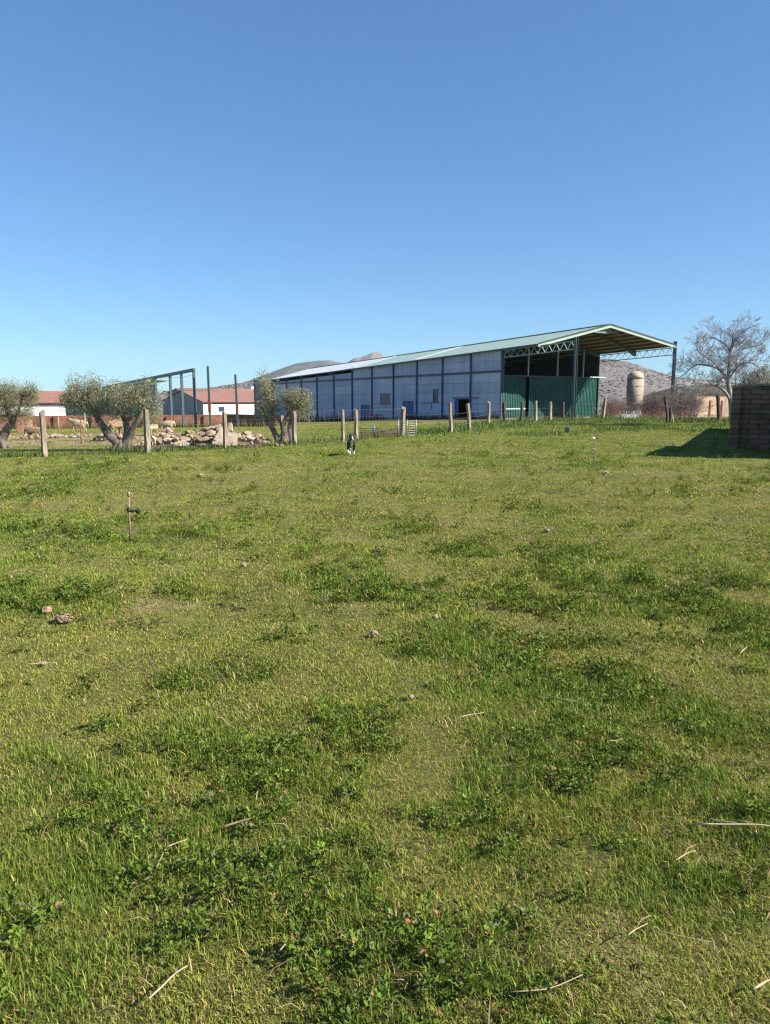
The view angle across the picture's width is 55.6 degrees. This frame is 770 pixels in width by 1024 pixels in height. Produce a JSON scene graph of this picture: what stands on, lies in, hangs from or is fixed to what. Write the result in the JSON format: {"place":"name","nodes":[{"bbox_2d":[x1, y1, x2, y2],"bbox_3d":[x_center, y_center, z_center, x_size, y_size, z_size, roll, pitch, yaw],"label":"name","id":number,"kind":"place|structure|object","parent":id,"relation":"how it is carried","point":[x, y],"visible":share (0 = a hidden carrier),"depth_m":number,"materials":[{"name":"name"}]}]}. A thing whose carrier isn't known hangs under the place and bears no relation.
{"place":"outdoors","nodes":[
{"label":"outdoors","id":0,"kind":"place"},
{"bbox_2d":[157,383,253,407],"bbox_3d":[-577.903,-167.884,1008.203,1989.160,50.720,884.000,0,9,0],"label":"hill","id":1,"kind":"structure","parent":0,"point":[241,387],"depth_m":938.33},
{"bbox_2d":[157,382,253,408],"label":"scrub","id":2,"kind":"object","parent":1,"relation":"on","point":[218,387],"visible":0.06,"depth_m":967.97,"materials":[{"name":"grey plant"}]},
{"bbox_2d":[244,360,339,382],"bbox_3d":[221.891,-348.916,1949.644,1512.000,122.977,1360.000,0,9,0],"label":"hill","id":3,"kind":"structure","parent":0,"point":[293,368],"depth_m":1893.02,"materials":[{"name":"stone"}]},
{"bbox_2d":[349,352,384,361],"bbox_3d":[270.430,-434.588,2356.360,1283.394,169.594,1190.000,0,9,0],"label":"hill","id":4,"kind":"structure","parent":0,"point":[373,355],"depth_m":2379.26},
{"bbox_2d":[0,409,769,1023],"bbox_3d":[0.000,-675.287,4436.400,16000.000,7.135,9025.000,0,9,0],"label":"ground","id":5,"kind":"structure","parent":0,"point":[354,639],"depth_m":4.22,"materials":[{"name":"plant"}]},
{"bbox_2d":[0,412,32,432],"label":"brick pen","id":6,"kind":"object","parent":5,"relation":"on","point":[19,429],"visible":0.15,"depth_m":42.03,"materials":[{"name":"brick"}]},
{"bbox_2d":[0,376,44,447],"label":"olive tree","id":7,"kind":"object","parent":5,"relation":"on","point":[10,398],"visible":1,"depth_m":26.82,"materials":[{"name":"green plant"}]},
{"bbox_2d":[0,391,67,415],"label":"farmhouse","id":8,"kind":"object","parent":5,"relation":"on","point":[48,402],"visible":0.21,"depth_m":124.83,"materials":[{"name":"white paint"}]},
{"bbox_2d":[24,426,47,438],"bbox_3d":[-15.684,-3.557,32.840,1.057,0.589,0.329,0,9,0],"label":"sheep","id":9,"kind":"object","parent":5,"relation":"on","point":[30,430],"visible":0.71,"depth_m":32.70},
{"bbox_2d":[39,410,47,456],"bbox_3d":[-10.539,-2.283,22.567,0.184,1.766,0.187,0,9,0],"label":"fence post","id":10,"kind":"object","parent":5,"relation":"on","point":[43,434],"visible":0.82,"depth_m":22.51,"materials":[{"name":"brown wood"}]},
{"bbox_2d":[0,417,291,455],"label":"wire fence","id":11,"kind":"object","parent":10,"relation":"attached to","point":[139,430],"visible":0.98,"depth_m":23.31,"materials":[{"name":"metal"}]},
{"bbox_2d":[41,606,51,612],"bbox_3d":[-2.494,0.720,5.383,0.075,0.056,0.077,0,9,0],"label":"stone","id":12,"kind":"object","parent":5,"relation":"on","point":[45,609],"visible":0.96,"depth_m":5.36,"materials":[{"name":"stone"}]},
{"bbox_2d":[8,433,90,438],"bbox_3d":[-16.298,-3.564,34.978,4.441,0.421,2.933,0,9,0],"label":"rubble","id":13,"kind":"object","parent":5,"relation":"on","point":[54,435],"visible":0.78,"depth_m":34.77,"materials":[{"name":"stone"}]},
{"bbox_2d":[54,613,73,622],"bbox_3d":[-2.268,0.752,5.161,0.130,0.071,0.094,0,9,0],"label":"stone","id":14,"kind":"object","parent":5,"relation":"on","point":[62,618],"visible":0.97,"depth_m":5.13,"materials":[{"name":"stone"}]},
{"bbox_2d":[68,418,87,431],"bbox_3d":[-16.688,-4.733,39.742,1.122,0.732,0.347,0,9,0],"label":"sheep","id":15,"kind":"object","parent":5,"relation":"on","point":[75,423],"visible":0.88,"depth_m":39.61},
{"bbox_2d":[55,366,167,450],"bbox_3d":[-9.109,-3.382,24.432,3.872,2.981,1.804,0,9,0],"label":"olive tree","id":16,"kind":"object","parent":5,"relation":"on","point":[88,394],"visible":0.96,"depth_m":24.34,"materials":[{"name":"green plant"}]},
{"bbox_2d":[4,415,222,428],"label":"brick wall","id":17,"kind":"structure","parent":5,"relation":"on","point":[63,420],"depth_m":58.99,"materials":[{"name":"brick"}]},
{"bbox_2d":[107,418,122,434],"bbox_3d":[-11.502,-3.684,31.356,0.364,0.768,1.178,3,9,21],"label":"sheep","id":18,"kind":"object","parent":5,"relation":"on","point":[111,425],"visible":0.57,"depth_m":31.09},
{"bbox_2d":[93,430,142,439],"bbox_3d":[-12.039,-3.388,32.460,2.220,0.551,2.276,-7,11,-39],"label":"rubble","id":19,"kind":"object","parent":5,"relation":"on","point":[101,436],"visible":0.41,"depth_m":32.02,"materials":[{"name":"stone"}]},
{"bbox_2d":[59,368,196,427],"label":"pole shed","id":20,"kind":"structure","parent":5,"relation":"on","point":[169,375],"depth_m":62.54,"materials":[{"name":"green metal"}]},
{"bbox_2d":[126,491,141,540],"bbox_3d":[-2.844,0.102,8.292,0.173,0.672,0.052,0,9,0],"label":"sprinkler riser","id":21,"kind":"object","parent":5,"relation":"on","point":[129,510],"visible":0.97,"depth_m":8.27,"materials":[{"name":"metal"}]},
{"bbox_2d":[143,409,150,452],"bbox_3d":[-7.643,-2.465,23.496,0.219,1.704,0.210,0,9,0],"label":"fence post","id":22,"kind":"object","parent":5,"relation":"on","point":[146,425],"visible":0.82,"depth_m":23.41,"materials":[{"name":"brown wood"}]},
{"bbox_2d":[150,424,157,434],"bbox_3d":[-11.566,-4.099,36.259,0.294,0.527,0.946,3,9,19],"label":"sheep","id":23,"kind":"object","parent":5,"relation":"on","point":[152,427],"visible":0.45,"depth_m":36.29},
{"bbox_2d":[151,436,156,445],"bbox_3d":[-8.233,-2.531,26.088,0.158,0.402,0.616,-1,9,-7],"label":"lamb","id":24,"kind":"object","parent":5,"relation":"on","point":[154,438],"visible":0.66,"depth_m":25.95,"materials":[{"name":"fur"}]},
{"bbox_2d":[156,848,166,868],"bbox_3d":[-0.770,1.190,2.511,0.011,0.013,0.095,1,9,4],"label":"dry stalk","id":25,"kind":"object","parent":5,"relation":"on","point":[157,865],"visible":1,"depth_m":2.50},
{"bbox_2d":[158,420,175,430],"bbox_3d":[-12.196,-4.805,40.742,1.057,0.589,0.329,0,9,0],"label":"sheep","id":26,"kind":"object","parent":5,"relation":"on","point":[171,424],"visible":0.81,"depth_m":40.62},
{"bbox_2d":[148,965,186,998],"bbox_3d":[-0.578,1.249,1.946,0.010,0.010,0.127,6,11,34],"label":"dry stalk","id":27,"kind":"object","parent":5,"relation":"on","point":[156,991],"visible":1,"depth_m":1.93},
{"bbox_2d":[138,438,269,447],"bbox_3d":[-6.469,-2.561,26.962,5.670,0.401,3.200,0,9,0],"label":"earth mound","id":28,"kind":"object","parent":5,"relation":"on","point":[247,442],"visible":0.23,"depth_m":26.10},
{"bbox_2d":[132,425,291,446],"bbox_3d":[-6.406,-2.791,26.934,6.112,0.846,2.914,0,9,0],"label":"rubble","id":29,"kind":"object","parent":28,"relation":"on","point":[197,436],"visible":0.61,"depth_m":26.42,"materials":[{"name":"stone"}]},
{"bbox_2d":[173,438,190,446],"bbox_3d":[-7.074,-2.440,25.685,0.432,0.271,0.673,8,11,41],"label":"concrete slab","id":30,"kind":"object","parent":29,"relation":"on","point":[184,441],"depth_m":25.69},
{"bbox_2d":[228,423,232,431],"bbox_3d":[-5.638,-3.098,26.695,0.162,0.348,0.230,0,9,0],"label":"concrete slab","id":31,"kind":"object","parent":29,"relation":"on","point":[230,428],"depth_m":26.63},
{"bbox_2d":[245,434,254,440],"bbox_3d":[-4.891,-2.700,26.505,0.359,0.250,0.334,0,9,0],"label":"concrete slab","id":32,"kind":"object","parent":29,"relation":"on","point":[248,437],"depth_m":26.40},
{"bbox_2d":[161,390,253,414],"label":"farmhouse","id":33,"kind":"object","parent":5,"relation":"on","point":[222,400],"visible":0.38,"depth_m":146.47,"materials":[{"name":"white paint"}]},
{"bbox_2d":[218,407,224,411],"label":"window","id":34,"kind":"structure","parent":33,"relation":"in","point":[220,409],"depth_m":142.76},
{"bbox_2d":[207,366,210,426],"bbox_3d":[-13.190,-8.425,54.857,0.200,4.962,0.170,0,9,0],"label":"steel upright","id":35,"kind":"object","parent":5,"relation":"on","point":[209,400],"visible":0.82,"depth_m":54.77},
{"bbox_2d":[167,388,253,396],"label":"farmhouse","id":36,"kind":"object","parent":5,"relation":"on","point":[175,390],"visible":0.17,"depth_m":177.42,"materials":[{"name":"tile"}]},
{"bbox_2d":[211,428,237,446],"bbox_3d":[-5.656,-2.636,25.885,0.941,0.693,0.590,0,9,0],"label":"concrete slab","id":37,"kind":"object","parent":5,"relation":"on","point":[232,438],"depth_m":25.82,"materials":[{"name":"concrete"}]},
{"bbox_2d":[222,411,227,447],"bbox_3d":[-5.532,-2.706,25.318,0.179,1.617,0.168,0,9,0],"label":"fence post","id":38,"kind":"object","parent":5,"relation":"on","point":[225,429],"visible":0.81,"depth_m":25.24,"materials":[{"name":"brown wood"}]},
{"bbox_2d":[234,374,238,426],"bbox_3d":[-11.343,-8.295,55.888,0.231,4.382,0.170,0,9,0],"label":"steel upright","id":39,"kind":"object","parent":5,"relation":"on","point":[236,404],"visible":0.82,"depth_m":55.81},
{"bbox_2d":[223,817,253,827],"bbox_3d":[-0.541,1.146,2.703,0.120,0.013,0.010,-6,10,-33],"label":"dry stalk","id":40,"kind":"object","parent":5,"relation":"on","point":[233,823],"visible":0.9,"depth_m":2.69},
{"bbox_2d":[227,414,283,426],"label":"brick wall","id":41,"kind":"structure","parent":5,"relation":"on","point":[232,417],"depth_m":57.90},
{"bbox_2d":[251,367,316,442],"bbox_3d":[-3.884,-4.108,28.077,2.620,3.254,1.720,0,9,0],"label":"olive tree","id":42,"kind":"object","parent":5,"relation":"on","point":[300,404],"visible":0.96,"depth_m":27.89,"materials":[{"name":"green plant"}]},
{"bbox_2d":[292,411,296,444],"bbox_3d":[-3.304,-2.923,26.675,0.197,1.536,0.186,0,9,0],"label":"fence post","id":43,"kind":"object","parent":5,"relation":"on","point":[294,425],"visible":0.81,"depth_m":26.59,"materials":[{"name":"brown wood"}]},
{"bbox_2d":[341,409,344,441],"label":"fence post","id":44,"kind":"object","parent":5,"relation":"on","point":[342,426],"visible":0.81,"depth_m":28.56,"materials":[{"name":"brown wood"}]},
{"bbox_2d":[347,433,355,454],"bbox_3d":[-0.978,-1.979,21.223,0.243,0.604,0.995,-1,9,-7],"label":"dog","id":45,"kind":"object","parent":5,"relation":"on","point":[351,441],"visible":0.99,"depth_m":20.99},
{"bbox_2d":[354,409,357,439],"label":"fence post","id":46,"kind":"object","parent":5,"relation":"on","point":[356,422],"visible":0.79,"depth_m":29.69,"materials":[{"name":"brown wood"}]},
{"bbox_2d":[297,408,395,440],"bbox_3d":[-1.095,-3.595,29.810,0.388,1.208,7.754,5,10,31],"label":"wire fence","id":47,"kind":"object","parent":46,"relation":"attached to","point":[346,426],"visible":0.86,"depth_m":29.04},
{"bbox_2d":[1,409,729,470],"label":"tall weeds","id":48,"kind":"object","parent":5,"relation":"on","point":[479,425],"visible":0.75,"depth_m":40.78,"materials":[{"name":"green plant"}]},
{"bbox_2d":[369,630,377,636],"bbox_3d":[-0.077,0.807,4.862,0.063,0.041,0.045,0,9,0],"label":"stone","id":49,"kind":"object","parent":5,"relation":"on","point":[373,633],"visible":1,"depth_m":4.85,"materials":[{"name":"stone"}]},
{"bbox_2d":[358,427,397,437],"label":"hurdle gate","id":50,"kind":"structure","parent":5,"relation":"on","point":[381,431],"depth_m":31.02,"materials":[{"name":"metal"}]},
{"bbox_2d":[0,435,769,1023],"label":"weeds","id":51,"kind":"object","parent":5,"relation":"on","point":[298,939],"visible":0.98,"depth_m":3.27,"materials":[{"name":"green plant"}]},
{"bbox_2d":[0,463,769,1023],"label":"straw litter","id":52,"kind":"object","parent":5,"relation":"on","point":[396,633],"visible":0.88,"depth_m":6.68,"materials":[{"name":"beige plant"}]},
{"bbox_2d":[400,407,405,434],"bbox_3d":[0.808,-3.968,33.179,0.276,1.620,0.225,0,9,0],"label":"fence post","id":53,"kind":"object","parent":5,"relation":"on","point":[403,412],"visible":0.72,"depth_m":33.08,"materials":[{"name":"brown wood"}]},
{"bbox_2d":[398,419,416,436],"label":"hurdle gate","id":54,"kind":"structure","parent":5,"relation":"on","point":[407,425],"depth_m":31.94,"materials":[{"name":"metal"}]},
{"bbox_2d":[448,402,452,432],"bbox_3d":[3.204,-4.457,35.650,0.277,1.769,0.197,0,9,0],"label":"fence post","id":55,"kind":"object","parent":5,"relation":"on","point":[450,416],"visible":0.82,"depth_m":35.57,"materials":[{"name":"brown wood"}]},
{"bbox_2d":[253,324,676,420],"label":"farm shed","id":56,"kind":"structure","parent":5,"relation":"on","point":[556,368],"depth_m":89.94,"materials":[{"name":"metal"}]},
{"bbox_2d":[361,405,369,419],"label":"door","id":57,"kind":"structure","parent":56,"relation":"in","point":[366,412],"depth_m":103.59,"materials":[{"name":"blue metal"}]},
{"bbox_2d":[380,393,389,403],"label":"window","id":58,"kind":"structure","parent":56,"relation":"in","point":[384,397],"depth_m":99.45,"materials":[{"name":"grey glass"}]},
{"bbox_2d":[403,401,412,419],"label":"door","id":59,"kind":"structure","parent":56,"relation":"in","point":[408,405],"depth_m":95.22,"materials":[{"name":"blue metal"}]},
{"bbox_2d":[433,389,437,401],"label":"window","id":60,"kind":"structure","parent":56,"relation":"in","point":[435,391],"depth_m":90.48,"materials":[{"name":"grey glass"}]},
{"bbox_2d":[455,399,458,416],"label":"door","id":61,"kind":"structure","parent":56,"relation":"in","point":[456,400],"depth_m":87.41,"materials":[{"name":"blue metal"}]},
{"bbox_2d":[504,377,525,417],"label":"sliding door","id":62,"kind":"structure","parent":56,"relation":"in","point":[518,383],"depth_m":81.96,"materials":[{"name":"metal"}]},
{"bbox_2d":[528,377,565,417],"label":"sliding door","id":63,"kind":"structure","parent":56,"relation":"in","point":[561,387],"depth_m":84.52,"materials":[{"name":"metal"}]},
{"bbox_2d":[565,378,596,416],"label":"sliding door","id":64,"kind":"structure","parent":56,"relation":"in","point":[583,390],"depth_m":88.06,"materials":[{"name":"metal"}]},
{"bbox_2d":[466,403,470,428],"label":"fence post","id":65,"kind":"object","parent":5,"relation":"on","point":[468,415],"visible":0.81,"depth_m":38.77,"materials":[{"name":"brown wood"}]},
{"bbox_2d":[487,401,490,423],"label":"fence post","id":66,"kind":"object","parent":5,"relation":"on","point":[488,410],"visible":0.81,"depth_m":44.53,"materials":[{"name":"brown wood"}]},
{"bbox_2d":[502,402,505,420],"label":"fence post","id":67,"kind":"object","parent":5,"relation":"on","point":[504,410],"visible":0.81,"depth_m":46.98,"materials":[{"name":"brown wood"}]},
{"bbox_2d":[520,401,522,420],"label":"fence post","id":68,"kind":"object","parent":5,"relation":"on","point":[521,412],"visible":0.81,"depth_m":48.98,"materials":[{"name":"brown wood"}]},
{"bbox_2d":[534,400,537,420],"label":"fence post","id":69,"kind":"object","parent":5,"relation":"on","point":[535,410],"visible":0.81,"depth_m":50.45,"materials":[{"name":"brown wood"}]},
{"bbox_2d":[509,973,583,991],"bbox_3d":[0.424,1.225,1.891,0.215,0.004,0.021,-2,9,-16],"label":"dry stalk","id":70,"kind":"object","parent":5,"relation":"on","point":[545,989],"visible":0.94,"depth_m":1.88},
{"bbox_2d":[548,401,551,420],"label":"fence post","id":71,"kind":"object","parent":5,"relation":"on","point":[550,411],"visible":0.81,"depth_m":52.42,"materials":[{"name":"brown wood"}]},
{"bbox_2d":[411,408,555,427],"bbox_3d":[7.608,-5.896,44.444,2.820,0.719,26.555,6,11,34],"label":"wire fence","id":72,"kind":"object","parent":71,"relation":"attached to","point":[479,411],"visible":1,"depth_m":38.57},
{"bbox_2d":[536,692,574,701],"bbox_3d":[0.872,0.950,3.741,0.207,0.015,0.031,4,10,27],"label":"dry stalk","id":73,"kind":"object","parent":5,"relation":"on","point":[554,697],"visible":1,"depth_m":3.73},
{"bbox_2d":[561,400,564,419],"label":"fence post","id":74,"kind":"object","parent":5,"relation":"on","point":[563,409],"visible":0.81,"depth_m":53.90,"materials":[{"name":"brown wood"}]},
{"bbox_2d":[591,437,598,466],"bbox_3d":[4.997,-1.361,17.465,0.186,0.870,0.039,0,9,0],"label":"sprinkler riser","id":75,"kind":"object","parent":5,"relation":"on","point":[594,449],"visible":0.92,"depth_m":17.43,"materials":[{"name":"white paint"}]},
{"bbox_2d":[602,399,606,416],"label":"fence post","id":76,"kind":"object","parent":5,"relation":"on","point":[604,407],"visible":0.77,"depth_m":54.37,"materials":[{"name":"brown wood"}]},
{"bbox_2d":[594,397,624,416],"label":"bare shrub","id":77,"kind":"object","parent":5,"relation":"on","point":[607,402],"visible":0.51,"depth_m":75.03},
{"bbox_2d":[606,403,621,417],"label":"hurdle gate","id":78,"kind":"structure","parent":5,"relation":"on","point":[613,411],"depth_m":59.50,"materials":[{"name":"metal"}]},
{"bbox_2d":[605,394,634,416],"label":"bare shrub","id":79,"kind":"object","parent":5,"relation":"on","point":[612,399],"visible":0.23,"depth_m":79.21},
{"bbox_2d":[610,398,637,414],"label":"bare shrub","id":80,"kind":"object","parent":5,"relation":"on","point":[621,406],"visible":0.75,"depth_m":73.00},
{"bbox_2d":[619,411,640,418],"bbox_3d":[21.101,-8.409,63.423,1.900,0.750,0.774,-1,9,-6],"label":"feed trough","id":81,"kind":"object","parent":5,"relation":"on","point":[628,415],"visible":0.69,"depth_m":63.18,"materials":[{"name":"white paint"}]},
{"bbox_2d":[626,371,643,415],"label":"silo","id":82,"kind":"object","parent":5,"relation":"on","point":[635,386],"visible":0.76,"depth_m":89.98,"materials":[{"name":"concrete"}]},
{"bbox_2d":[628,915,650,935],"bbox_3d":[0.720,1.175,2.079,0.108,0.020,0.012,-6,11,-36],"label":"dry stalk","id":83,"kind":"object","parent":5,"relation":"on","point":[636,928],"visible":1,"depth_m":2.08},
{"bbox_2d":[625,392,660,417],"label":"bare shrub","id":84,"kind":"object","parent":5,"relation":"on","point":[642,410],"visible":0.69,"depth_m":70.98,"materials":[{"name":"plant"}]},
{"bbox_2d":[635,391,669,417],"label":"bare shrub","id":85,"kind":"object","parent":5,"relation":"on","point":[654,400],"visible":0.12,"depth_m":75.33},
{"bbox_2d":[639,391,681,417],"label":"bare shrub","id":86,"kind":"object","parent":5,"relation":"on","point":[660,402],"visible":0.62,"depth_m":69.28,"materials":[{"name":"plant"}]},
{"bbox_2d":[664,396,668,422],"bbox_3d":[17.357,-6.169,45.081,0.437,1.985,0.196,0,9,0],"label":"fence post","id":87,"kind":"object","parent":5,"relation":"on","point":[666,410],"visible":0.75,"depth_m":45.01,"materials":[{"name":"brown wood"}]},
{"bbox_2d":[643,404,692,416],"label":"red brick wall","id":88,"kind":"structure","parent":5,"relation":"on","point":[665,413],"depth_m":96.76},
{"bbox_2d":[650,389,689,417],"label":"bare shrub","id":89,"kind":"object","parent":5,"relation":"on","point":[674,401],"visible":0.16,"depth_m":72.64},
{"bbox_2d":[669,405,671,422],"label":"fence post","id":90,"kind":"object","parent":5,"relation":"on","point":[670,413],"visible":0.81,"depth_m":45.14,"materials":[{"name":"brown wood"}]},
{"bbox_2d":[654,929,710,941],"bbox_3d":[0.833,1.187,2.047,0.151,0.002,0.005,3,9,19],"label":"dry stalk","id":91,"kind":"object","parent":5,"relation":"on","point":[682,936],"visible":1,"depth_m":2.05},
{"bbox_2d":[662,389,707,418],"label":"bare shrub","id":92,"kind":"object","parent":5,"relation":"on","point":[680,403],"visible":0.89,"depth_m":65.25,"materials":[{"name":"plant"}]},
{"bbox_2d":[675,845,695,859],"bbox_3d":[1.028,1.163,2.498,0.108,0.022,0.021,-4,10,-24],"label":"dry stalk","id":93,"kind":"object","parent":5,"relation":"on","point":[685,853],"visible":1,"depth_m":2.50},
{"bbox_2d":[677,392,714,417],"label":"bare shrub","id":94,"kind":"object","parent":5,"relation":"on","point":[698,411],"visible":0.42,"depth_m":68.97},
{"bbox_2d":[688,385,721,399],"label":"bare shrub","id":95,"kind":"object","parent":5,"relation":"on","point":[706,393],"visible":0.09,"depth_m":106.51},
{"bbox_2d":[694,396,728,416],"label":"pale brick wall","id":96,"kind":"structure","parent":5,"relation":"on","point":[709,402],"depth_m":85.77,"materials":[{"name":"brick"}]},
{"bbox_2d":[661,310,769,422],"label":"bare tree","id":97,"kind":"object","parent":5,"relation":"on","point":[730,359],"visible":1,"depth_m":40.88,"materials":[{"name":"grey plant"}]},
{"bbox_2d":[708,388,725,396],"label":"bare shrub","id":98,"kind":"object","parent":5,"relation":"on","point":[722,395],"visible":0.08,"depth_m":103.01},
{"bbox_2d":[716,394,720,420],"bbox_3d":[20.772,-6.324,45.560,0.445,2.057,0.256,0,9,0],"label":"fence post","id":99,"kind":"object","parent":5,"relation":"on","point":[718,406],"visible":0.81,"depth_m":45.46,"materials":[{"name":"brown wood"}]},
{"bbox_2d":[609,411,724,420],"bbox_3d":[17.435,-6.458,48.852,3.142,0.702,11.286,-4,10,-27],"label":"wire fence","id":100,"kind":"object","parent":99,"relation":"attached to","point":[679,420],"visible":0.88,"depth_m":45.55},
{"bbox_2d":[680,414,714,421],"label":"rail gate","id":101,"kind":"structure","parent":99,"relation":"attached to","point":[692,421],"depth_m":45.66,"materials":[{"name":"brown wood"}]},
{"bbox_2d":[696,823,769,826],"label":"dry stalk","id":102,"kind":"object","parent":5,"relation":"on","point":[731,824],"visible":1,"depth_m":2.61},
{"bbox_2d":[728,383,769,448],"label":"brick enclosure","id":103,"kind":"object","parent":5,"relation":"on","point":[750,418],"visible":0.78,"depth_m":25.28,"materials":[{"name":"brick"}]},
{"bbox_2d":[731,360,769,387],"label":"brown leaf tree","id":104,"kind":"object","parent":5,"relation":"on","point":[758,379],"visible":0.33,"depth_m":45.86,"materials":[{"name":"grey plant"}]},
{"bbox_2d":[752,979,769,989],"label":"dry stalk","id":105,"kind":"object","parent":5,"relation":"on","point":[760,984],"visible":1,"depth_m":1.88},
{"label":"earth mound","id":106,"kind":"structure","parent":5,"relation":"on","visible":0},
{"bbox_2d":[143,427,173,438],"bbox_3d":[-10.252,-3.589,33.351,1.186,0.561,2.205,0,9,0],"label":"rubble","id":107,"kind":"object","parent":106,"relation":"on","point":[166,430],"visible":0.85,"depth_m":33.20,"materials":[{"name":"stone"}]},
{"bbox_2d":[0,418,769,479],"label":"grass","id":108,"kind":"structure","parent":0,"point":[522,460],"depth_m":22.15,"materials":[{"name":"plant"}]},
{"bbox_2d":[0,0,769,391],"label":"sky","id":109,"kind":"structure","parent":0,"point":[229,187],"materials":[{"name":"blue"}]},
{"bbox_2d":[598,360,739,410],"bbox_3d":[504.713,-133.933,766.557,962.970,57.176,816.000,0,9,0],"label":"hill","id":110,"kind":"structure","parent":0,"point":[609,375],"depth_m":589.39,"materials":[{"name":"stone"}]},
{"bbox_2d":[598,359,741,410],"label":"scrub","id":111,"kind":"object","parent":110,"relation":"on","point":[647,376],"visible":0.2,"depth_m":622.98,"materials":[{"name":"brown plant"}]},
{"bbox_2d":[643,385,733,399],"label":"bushes","id":112,"kind":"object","parent":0,"point":[709,387],"depth_m":446.31,"materials":[{"name":"brown plant"}]}
]}

